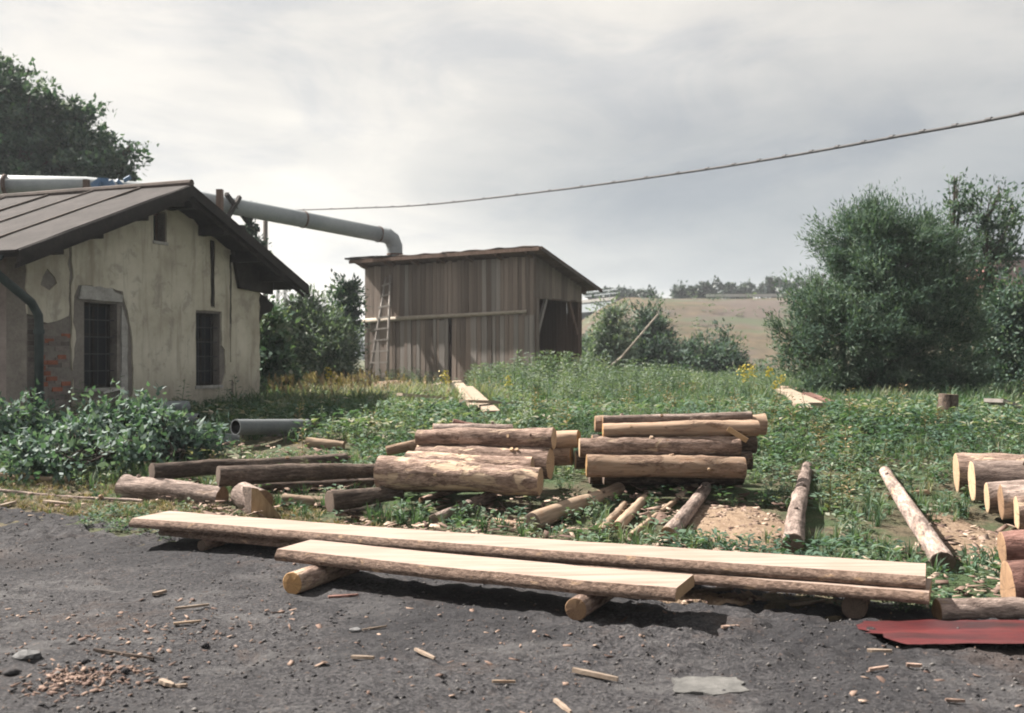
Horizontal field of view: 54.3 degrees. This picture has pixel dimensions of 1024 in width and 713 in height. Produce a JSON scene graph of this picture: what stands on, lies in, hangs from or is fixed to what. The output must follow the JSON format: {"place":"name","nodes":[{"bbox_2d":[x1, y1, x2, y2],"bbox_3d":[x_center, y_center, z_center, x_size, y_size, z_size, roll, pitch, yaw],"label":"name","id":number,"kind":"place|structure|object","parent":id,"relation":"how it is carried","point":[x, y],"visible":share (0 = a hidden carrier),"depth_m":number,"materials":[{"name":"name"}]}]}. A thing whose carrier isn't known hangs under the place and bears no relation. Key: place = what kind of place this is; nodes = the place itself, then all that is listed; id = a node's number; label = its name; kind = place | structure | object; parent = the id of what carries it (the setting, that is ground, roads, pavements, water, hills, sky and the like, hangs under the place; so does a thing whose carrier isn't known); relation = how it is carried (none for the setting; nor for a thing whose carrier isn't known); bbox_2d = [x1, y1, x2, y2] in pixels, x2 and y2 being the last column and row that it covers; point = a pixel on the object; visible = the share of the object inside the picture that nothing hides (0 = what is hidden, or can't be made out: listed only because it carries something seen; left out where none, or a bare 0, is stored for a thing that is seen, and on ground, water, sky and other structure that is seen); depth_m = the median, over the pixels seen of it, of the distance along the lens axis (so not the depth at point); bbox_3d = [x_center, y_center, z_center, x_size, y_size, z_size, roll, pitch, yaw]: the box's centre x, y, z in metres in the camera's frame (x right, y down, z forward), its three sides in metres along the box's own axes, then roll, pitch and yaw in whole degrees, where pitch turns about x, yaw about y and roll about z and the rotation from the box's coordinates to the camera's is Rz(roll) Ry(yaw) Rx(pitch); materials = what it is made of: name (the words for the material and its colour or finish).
{"place":"outdoors","nodes":[
{"label":"outdoors","id":0,"kind":"place"},
{"bbox_2d":[0,358,1023,620],"bbox_3d":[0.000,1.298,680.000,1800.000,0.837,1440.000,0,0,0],"label":"ground","id":1,"kind":"structure","parent":0,"point":[894,526],"depth_m":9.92,"materials":[{"name":"green plant"}]},
{"bbox_2d":[0,379,69,453],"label":"leafy shrub","id":2,"kind":"object","parent":1,"relation":"on","point":[13,415],"visible":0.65,"depth_m":12.40,"materials":[{"name":"green plant"}]},
{"bbox_2d":[0,410,107,483],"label":"leafy shrub","id":3,"kind":"object","parent":1,"relation":"on","point":[17,454],"visible":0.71,"depth_m":11.03,"materials":[{"name":"green plant"}]},
{"bbox_2d":[15,405,126,470],"bbox_3d":[-5.146,1.065,11.720,1.229,1.019,1.200,0,0,-27],"label":"leafy shrub","id":4,"kind":"object","parent":1,"relation":"on","point":[59,424],"visible":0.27,"depth_m":11.57,"materials":[{"name":"green plant"}]},
{"bbox_2d":[0,489,142,501],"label":"log","id":5,"kind":"object","parent":1,"relation":"on","point":[100,497],"visible":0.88,"depth_m":10.13,"materials":[{"name":"beige wood"}]},
{"bbox_2d":[0,47,158,181],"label":"broadleaf tree","id":6,"kind":"object","parent":1,"relation":"on","point":[35,140],"visible":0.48,"depth_m":32.86,"materials":[{"name":"green plant"}]},
{"bbox_2d":[0,417,193,484],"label":"leafy shrub","id":7,"kind":"object","parent":1,"relation":"on","point":[119,445],"visible":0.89,"depth_m":10.94,"materials":[{"name":"green plant"}]},
{"bbox_2d":[60,379,183,452],"bbox_3d":[-4.768,0.815,12.201,1.526,1.138,1.435,0,0,0],"label":"leafy shrub","id":8,"kind":"object","parent":1,"relation":"on","point":[132,404],"visible":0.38,"depth_m":12.03,"materials":[{"name":"green plant"}]},
{"bbox_2d":[0,179,308,418],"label":"plastered house","id":9,"kind":"structure","parent":1,"relation":"on","point":[137,286],"depth_m":15.99,"materials":[{"name":"beige paint"}]},
{"bbox_2d":[82,302,120,391],"bbox_3d":[-6.374,-0.145,15.336,0.260,1.350,0.760,0,0,21],"label":"window","id":10,"kind":"structure","parent":9,"relation":"in","point":[97,320],"depth_m":15.43,"materials":[{"name":"black glass"}]},
{"bbox_2d":[195,313,222,388],"bbox_3d":[-5.463,-0.105,17.712,0.260,1.330,0.750,0,0,21],"label":"window","id":11,"kind":"structure","parent":9,"relation":"in","point":[204,321],"depth_m":17.82,"materials":[{"name":"black glass"}]},
{"bbox_2d":[76,389,238,464],"bbox_3d":[-4.259,0.909,11.853,1.757,1.059,1.162,0,0,11],"label":"leafy shrub","id":12,"kind":"object","parent":1,"relation":"on","point":[161,421],"visible":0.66,"depth_m":11.67,"materials":[{"name":"green plant"}]},
{"bbox_2d":[115,474,228,504],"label":"log","id":13,"kind":"object","parent":1,"relation":"on","point":[131,486],"visible":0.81,"depth_m":9.96,"materials":[{"name":"brown wood"}]},
{"bbox_2d":[149,453,347,478],"bbox_3d":[-2.797,1.177,10.876,2.266,0.187,0.185,0,0,-40],"label":"log","id":14,"kind":"object","parent":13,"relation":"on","point":[174,470],"visible":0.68,"depth_m":10.50,"materials":[{"name":"brown wood"}]},
{"bbox_2d":[216,463,374,486],"bbox_3d":[-2.126,1.197,10.275,1.772,0.206,0.201,1,0,-29],"label":"log","id":15,"kind":"object","parent":13,"relation":"on","point":[253,474],"visible":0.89,"depth_m":10.12,"materials":[{"name":"brown wood"}]},
{"bbox_2d":[386,440,416,454],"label":"log","id":16,"kind":"object","parent":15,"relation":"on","point":[402,447],"visible":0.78,"depth_m":10.88,"materials":[{"name":"brown wood"}]},
{"bbox_2d":[117,412,239,467],"bbox_3d":[-4.010,1.020,11.999,1.458,0.767,1.160,0,0,0],"label":"leafy shrub","id":17,"kind":"object","parent":1,"relation":"on","point":[211,444],"visible":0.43,"depth_m":11.86,"materials":[{"name":"green plant"}]},
{"bbox_2d":[0,462,403,528],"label":"straw","id":18,"kind":"object","parent":1,"relation":"on","point":[169,504],"visible":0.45,"depth_m":9.77,"materials":[{"name":"beige plant"}]},
{"bbox_2d":[216,189,259,231],"bbox_3d":[-7.594,-1.683,27.438,0.373,5.526,1.911,0,0,18],"label":"pipe trestle","id":19,"kind":"object","parent":1,"relation":"on","point":[220,194],"visible":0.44,"depth_m":27.03,"materials":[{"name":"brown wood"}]},
{"bbox_2d":[0,174,402,273],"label":"overhead pipe","id":20,"kind":"object","parent":19,"relation":"on","point":[389,238],"visible":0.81,"depth_m":28.19,"materials":[{"name":"metal"}]},
{"bbox_2d":[231,482,272,508],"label":"log","id":21,"kind":"object","parent":1,"relation":"on","point":[237,498],"visible":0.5,"depth_m":9.57,"materials":[{"name":"brown wood"}]},
{"bbox_2d":[242,487,280,517],"bbox_3d":[-2.363,1.365,9.430,0.426,0.285,0.220,0,0,0],"label":"split block","id":22,"kind":"object","parent":1,"relation":"on","point":[256,499],"depth_m":9.32,"materials":[{"name":"brown wood"}]},
{"bbox_2d":[263,220,267,297],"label":"utility pole","id":23,"kind":"object","parent":1,"relation":"on","point":[265,229],"depth_m":45.92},
{"bbox_2d":[295,110,1023,210],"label":"overhead cable","id":24,"kind":"object","parent":23,"relation":"attached to","point":[956,125],"visible":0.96,"depth_m":19.71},
{"bbox_2d":[230,419,311,434],"bbox_3d":[-3.164,0.928,13.200,0.203,0.264,1.232,0,0,35],"label":"concrete pipe","id":25,"kind":"object","parent":1,"relation":"on","point":[256,426],"visible":0.79,"depth_m":13.01,"materials":[{"name":"grey concrete"}]},
{"bbox_2d":[259,294,308,394],"bbox_3d":[-5.334,0.018,21.427,1.961,2.844,1.727,0,0,0],"label":"dark shrub","id":26,"kind":"object","parent":1,"relation":"on","point":[275,351],"visible":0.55,"depth_m":21.27,"materials":[{"name":"green plant"}]},
{"bbox_2d":[281,494,325,507],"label":"log","id":27,"kind":"object","parent":1,"relation":"on","point":[306,499],"visible":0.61,"depth_m":9.80,"materials":[{"name":"brown wood"}]},
{"bbox_2d":[258,478,374,491],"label":"log","id":28,"kind":"object","parent":1,"relation":"on","point":[282,486],"visible":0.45,"depth_m":10.49,"materials":[{"name":"brown wood"}]},
{"bbox_2d":[277,281,371,384],"bbox_3d":[-5.223,-0.391,25.827,3.591,3.202,2.657,0,0,21],"label":"leafy bush","id":29,"kind":"object","parent":1,"relation":"on","point":[324,338],"visible":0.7,"depth_m":25.35,"materials":[{"name":"green plant"}]},
{"bbox_2d":[305,437,344,448],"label":"log","id":30,"kind":"object","parent":1,"relation":"on","point":[318,442],"visible":0.87,"depth_m":12.68,"materials":[{"name":"brown wood"}]},
{"bbox_2d":[321,268,373,377],"bbox_3d":[-4.809,-0.708,28.362,1.920,3.616,1.813,0,0,33],"label":"sapling","id":31,"kind":"object","parent":1,"relation":"on","point":[346,293],"visible":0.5,"depth_m":28.30,"materials":[{"name":"green plant"}]},
{"bbox_2d":[334,503,382,515],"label":"log","id":32,"kind":"object","parent":1,"relation":"on","point":[357,512],"visible":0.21,"depth_m":9.49,"materials":[{"name":"brown wood"}]},
{"bbox_2d":[325,486,403,511],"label":"log","id":33,"kind":"object","parent":32,"relation":"on","point":[341,499],"visible":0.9,"depth_m":9.34,"materials":[{"name":"brown wood"}]},
{"bbox_2d":[373,455,543,495],"bbox_3d":[-0.514,1.140,9.489,1.613,0.338,0.340,1,0,14],"label":"log","id":34,"kind":"object","parent":33,"relation":"on","point":[400,473],"visible":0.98,"depth_m":9.37,"materials":[{"name":"brown wood"}]},
{"bbox_2d":[367,274,391,378],"bbox_3d":[-3.803,-0.688,29.916,0.879,3.599,0.825,0,0,34],"label":"ladder","id":35,"kind":"object","parent":1,"relation":"on","point":[377,329],"visible":0.82,"depth_m":29.99,"materials":[{"name":"grey wood"}]},
{"bbox_2d":[266,367,496,400],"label":"dry grass","id":36,"kind":"structure","parent":1,"relation":"on","point":[358,376],"depth_m":19.89,"materials":[{"name":"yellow plant"}]},
{"bbox_2d":[428,492,497,523],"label":"log","id":37,"kind":"object","parent":1,"relation":"on","point":[476,500],"visible":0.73,"depth_m":9.50,"materials":[{"name":"brown wood"}]},
{"bbox_2d":[404,489,475,492],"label":"log","id":38,"kind":"object","parent":37,"relation":"on","point":[426,490],"visible":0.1,"depth_m":10.02,"materials":[{"name":"brown wood"}]},
{"bbox_2d":[414,444,553,478],"bbox_3d":[-0.294,1.053,10.047,1.411,0.332,0.349,0,0,17],"label":"log","id":39,"kind":"object","parent":38,"relation":"on","point":[543,458],"visible":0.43,"depth_m":9.88,"materials":[{"name":"brown wood"}]},
{"bbox_2d":[404,451,534,466],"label":"log","id":40,"kind":"object","parent":39,"relation":"on","point":[525,461],"visible":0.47,"depth_m":9.75,"materials":[{"name":"brown wood"}]},
{"bbox_2d":[415,427,556,449],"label":"log","id":41,"kind":"object","parent":39,"relation":"on","point":[534,437],"visible":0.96,"depth_m":9.99,"materials":[{"name":"brown wood"}]},
{"bbox_2d":[344,246,602,389],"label":"timber shed","id":42,"kind":"structure","parent":1,"relation":"on","point":[452,312],"depth_m":29.11,"materials":[{"name":"brown wood"}]},
{"bbox_2d":[462,386,499,413],"bbox_3d":[-0.651,0.770,18.840,0.240,0.205,7.315,0,0,-6],"label":"offcut","id":43,"kind":"object","parent":1,"relation":"on","point":[472,391],"visible":0.64,"depth_m":18.10,"materials":[{"name":"brown wood"}]},
{"bbox_2d":[0,381,1021,712],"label":"wood chips","id":44,"kind":"object","parent":1,"relation":"on","point":[60,683],"visible":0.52,"depth_m":8.03,"materials":[{"name":"beige wood"}]},
{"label":"log","id":45,"kind":"object","parent":44,"relation":"on","visible":0},
{"bbox_2d":[553,448,573,465],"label":"log","id":46,"kind":"object","parent":45,"relation":"on","point":[563,456],"visible":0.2,"depth_m":10.26,"materials":[{"name":"brown wood"}]},
{"bbox_2d":[555,430,580,447],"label":"log","id":47,"kind":"object","parent":46,"relation":"on","point":[567,438],"visible":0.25,"depth_m":10.25,"materials":[{"name":"brown wood"}]},
{"bbox_2d":[432,421,513,428],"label":"log","id":48,"kind":"object","parent":47,"relation":"on","point":[492,425],"visible":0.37,"depth_m":10.61,"materials":[{"name":"brown wood"}]},
{"bbox_2d":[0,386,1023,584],"bbox_3d":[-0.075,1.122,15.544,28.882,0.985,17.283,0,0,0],"label":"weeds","id":49,"kind":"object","parent":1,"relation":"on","point":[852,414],"visible":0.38,"depth_m":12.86,"materials":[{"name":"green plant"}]},
{"bbox_2d":[0,377,1023,513],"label":"dead stems","id":50,"kind":"object","parent":1,"relation":"on","point":[820,451],"visible":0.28,"depth_m":13.52,"materials":[{"name":"brown plant"}]},
{"bbox_2d":[45,383,1023,514],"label":"pale weeds","id":51,"kind":"object","parent":1,"relation":"on","point":[236,456],"visible":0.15,"depth_m":13.73,"materials":[{"name":"green plant"}]},
{"bbox_2d":[48,357,1023,448],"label":"tall weeds","id":52,"kind":"object","parent":1,"relation":"on","point":[526,414],"visible":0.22,"depth_m":16.62,"materials":[{"name":"green plant"}]},
{"bbox_2d":[330,483,777,521],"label":"shade weeds","id":53,"kind":"object","parent":1,"relation":"on","point":[400,503],"visible":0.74,"depth_m":9.49,"materials":[{"name":"green plant"}]},
{"bbox_2d":[324,364,785,388],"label":"flowers","id":54,"kind":"object","parent":1,"relation":"on","point":[739,367],"visible":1,"depth_m":18.89,"materials":[{"name":"yellow plant"}]},
{"bbox_2d":[524,482,624,530],"bbox_3d":[0.650,1.401,9.512,0.192,0.181,1.765,-2,2,32],"label":"log","id":55,"kind":"object","parent":1,"relation":"on","point":[547,514],"visible":0.81,"depth_m":9.19,"materials":[{"name":"brown wood"}]},
{"bbox_2d":[375,349,778,405],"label":"weed clumps","id":56,"kind":"object","parent":1,"relation":"on","point":[499,372],"visible":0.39,"depth_m":23.69,"materials":[{"name":"green plant"}]},
{"bbox_2d":[582,290,647,372],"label":"round bush","id":57,"kind":"object","parent":1,"relation":"on","point":[614,343],"visible":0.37,"depth_m":41.54,"materials":[{"name":"green plant"}]},
{"bbox_2d":[582,289,674,318],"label":"road bridge","id":58,"kind":"structure","parent":1,"relation":"on","point":[588,305],"depth_m":124.06,"materials":[{"name":"concrete"}]},
{"bbox_2d":[612,494,647,532],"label":"log","id":59,"kind":"object","parent":1,"relation":"on","point":[626,517],"visible":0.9,"depth_m":9.07,"materials":[{"name":"beige wood"}]},
{"bbox_2d":[628,497,678,537],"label":"log","id":60,"kind":"object","parent":1,"relation":"on","point":[670,504],"visible":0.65,"depth_m":9.08,"materials":[{"name":"beige wood"}]},
{"bbox_2d":[624,289,685,371],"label":"round bush","id":61,"kind":"object","parent":1,"relation":"on","point":[654,339],"visible":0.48,"depth_m":43.37,"materials":[{"name":"green plant"}]},
{"bbox_2d":[574,451,752,469],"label":"log","id":62,"kind":"object","parent":1,"relation":"on","point":[579,462],"visible":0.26,"depth_m":10.29,"materials":[{"name":"brown wood"}]},
{"bbox_2d":[591,434,757,453],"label":"log","id":63,"kind":"object","parent":62,"relation":"on","point":[751,444],"visible":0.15,"depth_m":10.41,"materials":[{"name":"brown wood"}]},
{"bbox_2d":[594,413,767,434],"bbox_3d":[1.766,0.715,10.506,1.799,0.244,0.232,0,0,0],"label":"log","id":64,"kind":"object","parent":63,"relation":"on","point":[760,418],"visible":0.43,"depth_m":10.43,"materials":[{"name":"brown wood"}]},
{"bbox_2d":[602,411,752,422],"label":"log","id":65,"kind":"object","parent":64,"relation":"on","point":[623,418],"visible":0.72,"depth_m":10.37,"materials":[{"name":"beige wood"}]},
{"bbox_2d":[585,453,746,478],"bbox_3d":[1.528,1.091,9.944,1.585,0.252,0.263,1,0,0],"label":"log","id":66,"kind":"object","parent":1,"relation":"on","point":[669,465],"visible":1,"depth_m":9.85,"materials":[{"name":"brown wood"}]},
{"bbox_2d":[578,435,741,457],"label":"log","id":67,"kind":"object","parent":66,"relation":"on","point":[726,446],"visible":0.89,"depth_m":10.02,"materials":[{"name":"brown wood"}]},
{"bbox_2d":[602,419,759,437],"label":"log","id":68,"kind":"object","parent":67,"relation":"on","point":[691,428],"visible":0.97,"depth_m":10.12,"materials":[{"name":"brown wood"}]},
{"bbox_2d":[602,477,733,485],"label":"log","id":69,"kind":"object","parent":1,"relation":"on","point":[642,481],"visible":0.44,"depth_m":10.41,"materials":[{"name":"brown wood"}]},
{"bbox_2d":[659,482,711,541],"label":"log","id":70,"kind":"object","parent":1,"relation":"on","point":[686,512],"visible":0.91,"depth_m":8.97,"materials":[{"name":"brown wood"}]},
{"bbox_2d":[650,317,757,374],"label":"round bush","id":71,"kind":"object","parent":1,"relation":"on","point":[720,355],"visible":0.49,"depth_m":42.26,"materials":[{"name":"green plant"}]},
{"bbox_2d":[685,505,784,552],"bbox_3d":[2.002,1.534,8.913,1.088,0.197,1.764,0,0,0],"label":"sawdust","id":72,"kind":"object","parent":1,"relation":"on","point":[735,516],"visible":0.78,"depth_m":8.86},
{"bbox_2d":[782,461,812,552],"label":"log","id":73,"kind":"object","parent":1,"relation":"on","point":[795,521],"visible":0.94,"depth_m":8.87,"materials":[{"name":"brown wood"}]},
{"bbox_2d":[758,180,1016,400],"bbox_3d":[8.104,-1.264,21.278,5.682,5.470,4.007,0,0,-33],"label":"willow bush","id":74,"kind":"object","parent":1,"relation":"on","point":[912,300],"visible":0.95,"depth_m":20.68,"materials":[{"name":"green plant"}]},
{"bbox_2d":[879,466,955,572],"bbox_3d":[3.660,1.399,9.220,0.186,0.175,3.778,-3,3,14],"label":"log","id":75,"kind":"object","parent":1,"relation":"on","point":[924,531],"visible":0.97,"depth_m":8.33,"materials":[{"name":"brown wood"}]},
{"bbox_2d":[935,393,958,418],"bbox_3d":[6.572,0.831,15.081,0.366,0.535,0.359,3,0,0],"label":"stump","id":76,"kind":"object","parent":1,"relation":"on","point":[949,401],"visible":0.45,"depth_m":14.96,"materials":[{"name":"brown wood"}]},
{"bbox_2d":[924,512,997,561],"bbox_3d":[3.938,1.564,8.481,0.772,0.162,2.210,0,0,0],"label":"sawdust","id":77,"kind":"object","parent":1,"relation":"on","point":[962,525],"visible":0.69,"depth_m":8.62},
{"bbox_2d":[935,166,1023,385],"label":"loose tree","id":78,"kind":"object","parent":1,"relation":"on","point":[997,249],"visible":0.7,"depth_m":24.84,"materials":[{"name":"green plant"}]},
{"bbox_2d":[953,452,1023,491],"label":"log","id":79,"kind":"object","parent":1,"relation":"on","point":[962,460],"visible":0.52,"depth_m":10.14,"materials":[{"name":"brown wood"}]},
{"bbox_2d":[961,264,1023,389],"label":"dark bush","id":80,"kind":"object","parent":1,"relation":"on","point":[1011,340],"visible":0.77,"depth_m":23.62,"materials":[{"name":"green plant"}]},
{"bbox_2d":[968,460,1023,500],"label":"log","id":81,"kind":"object","parent":1,"relation":"on","point":[981,473],"visible":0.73,"depth_m":9.62,"materials":[{"name":"beige wood"}]},
{"bbox_2d":[984,480,1023,512],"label":"log","id":82,"kind":"object","parent":1,"relation":"on","point":[990,496],"visible":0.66,"depth_m":9.25,"materials":[{"name":"brown wood"}]},
{"bbox_2d":[997,484,1023,519],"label":"log","id":83,"kind":"object","parent":1,"relation":"on","point":[1007,494],"visible":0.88,"depth_m":8.94,"materials":[{"name":"brown wood"}]},
{"bbox_2d":[1000,560,1023,597],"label":"log","id":84,"kind":"object","parent":1,"relation":"on","point":[1011,578],"visible":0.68,"depth_m":6.17,"materials":[{"name":"brown wood"}]},
{"bbox_2d":[997,529,1023,562],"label":"log","id":85,"kind":"object","parent":84,"relation":"on","point":[1010,545],"visible":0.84,"depth_m":6.51,"materials":[{"name":"brown wood"}]},
{"bbox_2d":[1013,496,1023,528],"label":"log","id":86,"kind":"object","parent":1,"relation":"on","point":[1018,514],"visible":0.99,"depth_m":8.70,"materials":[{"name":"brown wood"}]},
{"bbox_2d":[0,507,1023,712],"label":"cinder yard","id":87,"kind":"structure","parent":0,"point":[58,584],"depth_m":5.47,"materials":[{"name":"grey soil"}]},
{"bbox_2d":[12,650,41,660],"bbox_3d":[-2.556,1.575,5.264,0.131,0.065,0.116,0,0,20],"label":"stone","id":88,"kind":"object","parent":87,"relation":"on","point":[26,654],"visible":0.98,"depth_m":5.23,"materials":[{"name":"white stone"}]},
{"bbox_2d":[283,565,359,593],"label":"log","id":89,"kind":"object","parent":87,"relation":"on","point":[303,579],"visible":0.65,"depth_m":6.77,"materials":[{"name":"brown wood"}]},
{"bbox_2d":[274,540,694,601],"bbox_3d":[-0.262,1.401,6.631,2.876,0.090,0.496,0,0,25],"label":"sawn board","id":90,"kind":"object","parent":89,"relation":"on","point":[632,584],"visible":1,"depth_m":6.44,"materials":[{"name":"beige wood"}]},
{"bbox_2d":[76,503,986,612],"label":"yard weeds","id":91,"kind":"object","parent":87,"relation":"on","point":[120,520],"visible":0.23,"depth_m":8.89,"materials":[{"name":"green plant"}]},
{"bbox_2d":[158,529,931,604],"bbox_3d":[-0.158,1.443,7.312,5.944,0.101,0.517,0,0,25],"label":"sawn board","id":92,"kind":"object","parent":87,"relation":"on","point":[873,592],"visible":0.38,"depth_m":6.26,"materials":[{"name":"brown wood"}]},
{"bbox_2d":[128,511,925,588],"bbox_3d":[-0.267,1.368,7.342,6.113,0.103,0.514,0,0,23],"label":"sawn board","id":93,"kind":"object","parent":92,"relation":"on","point":[860,571],"visible":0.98,"depth_m":6.96,"materials":[{"name":"beige wood"}]},
{"bbox_2d":[565,594,613,620],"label":"log","id":94,"kind":"object","parent":87,"relation":"on","point":[578,607],"visible":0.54,"depth_m":5.97,"materials":[{"name":"brown wood"}]},
{"bbox_2d":[572,667,618,680],"bbox_3d":[0.411,1.571,4.940,0.263,0.023,0.028,0,0,37],"label":"wood scrap","id":95,"kind":"object","parent":87,"relation":"on","point":[594,674],"visible":1,"depth_m":4.93,"materials":[{"name":"beige wood"}]},
{"bbox_2d":[672,676,749,695],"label":"concrete slab","id":96,"kind":"structure","parent":87,"relation":"on","point":[710,685],"depth_m":4.81,"materials":[{"name":"grey concrete"}]},
{"bbox_2d":[658,590,763,605],"bbox_3d":[1.294,1.603,6.559,0.790,0.099,0.366,0,0,0],"label":"sawdust","id":97,"kind":"object","parent":87,"relation":"on","point":[708,596],"visible":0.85,"depth_m":6.51},
{"bbox_2d":[841,598,869,618],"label":"log","id":98,"kind":"object","parent":87,"relation":"on","point":[854,608],"visible":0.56,"depth_m":6.12,"materials":[{"name":"brown wood"}]},
{"bbox_2d":[856,619,1023,643],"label":"red sheet","id":99,"kind":"object","parent":87,"relation":"on","point":[931,631],"visible":1,"depth_m":5.62,"materials":[{"name":"red metal"}]},
{"bbox_2d":[931,596,1023,619],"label":"log","id":100,"kind":"object","parent":87,"relation":"on","point":[1006,608],"visible":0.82,"depth_m":6.01,"materials":[{"name":"brown wood"}]},
{"bbox_2d":[0,0,1023,323],"label":"sky","id":101,"kind":"structure","parent":0,"point":[291,104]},
{"bbox_2d":[711,275,825,298],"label":"roadside wood","id":102,"kind":"object","parent":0,"point":[734,288],"visible":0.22,"depth_m":162.65,"materials":[{"name":"green plant"}]},
{"bbox_2d":[582,297,991,367],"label":"field","id":103,"kind":"structure","parent":0,"point":[747,322],"depth_m":104.33,"materials":[{"name":"beige plant"}]},
{"bbox_2d":[949,256,1023,292],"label":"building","id":104,"kind":"structure","parent":103,"relation":"on","point":[1017,267],"depth_m":118.00,"materials":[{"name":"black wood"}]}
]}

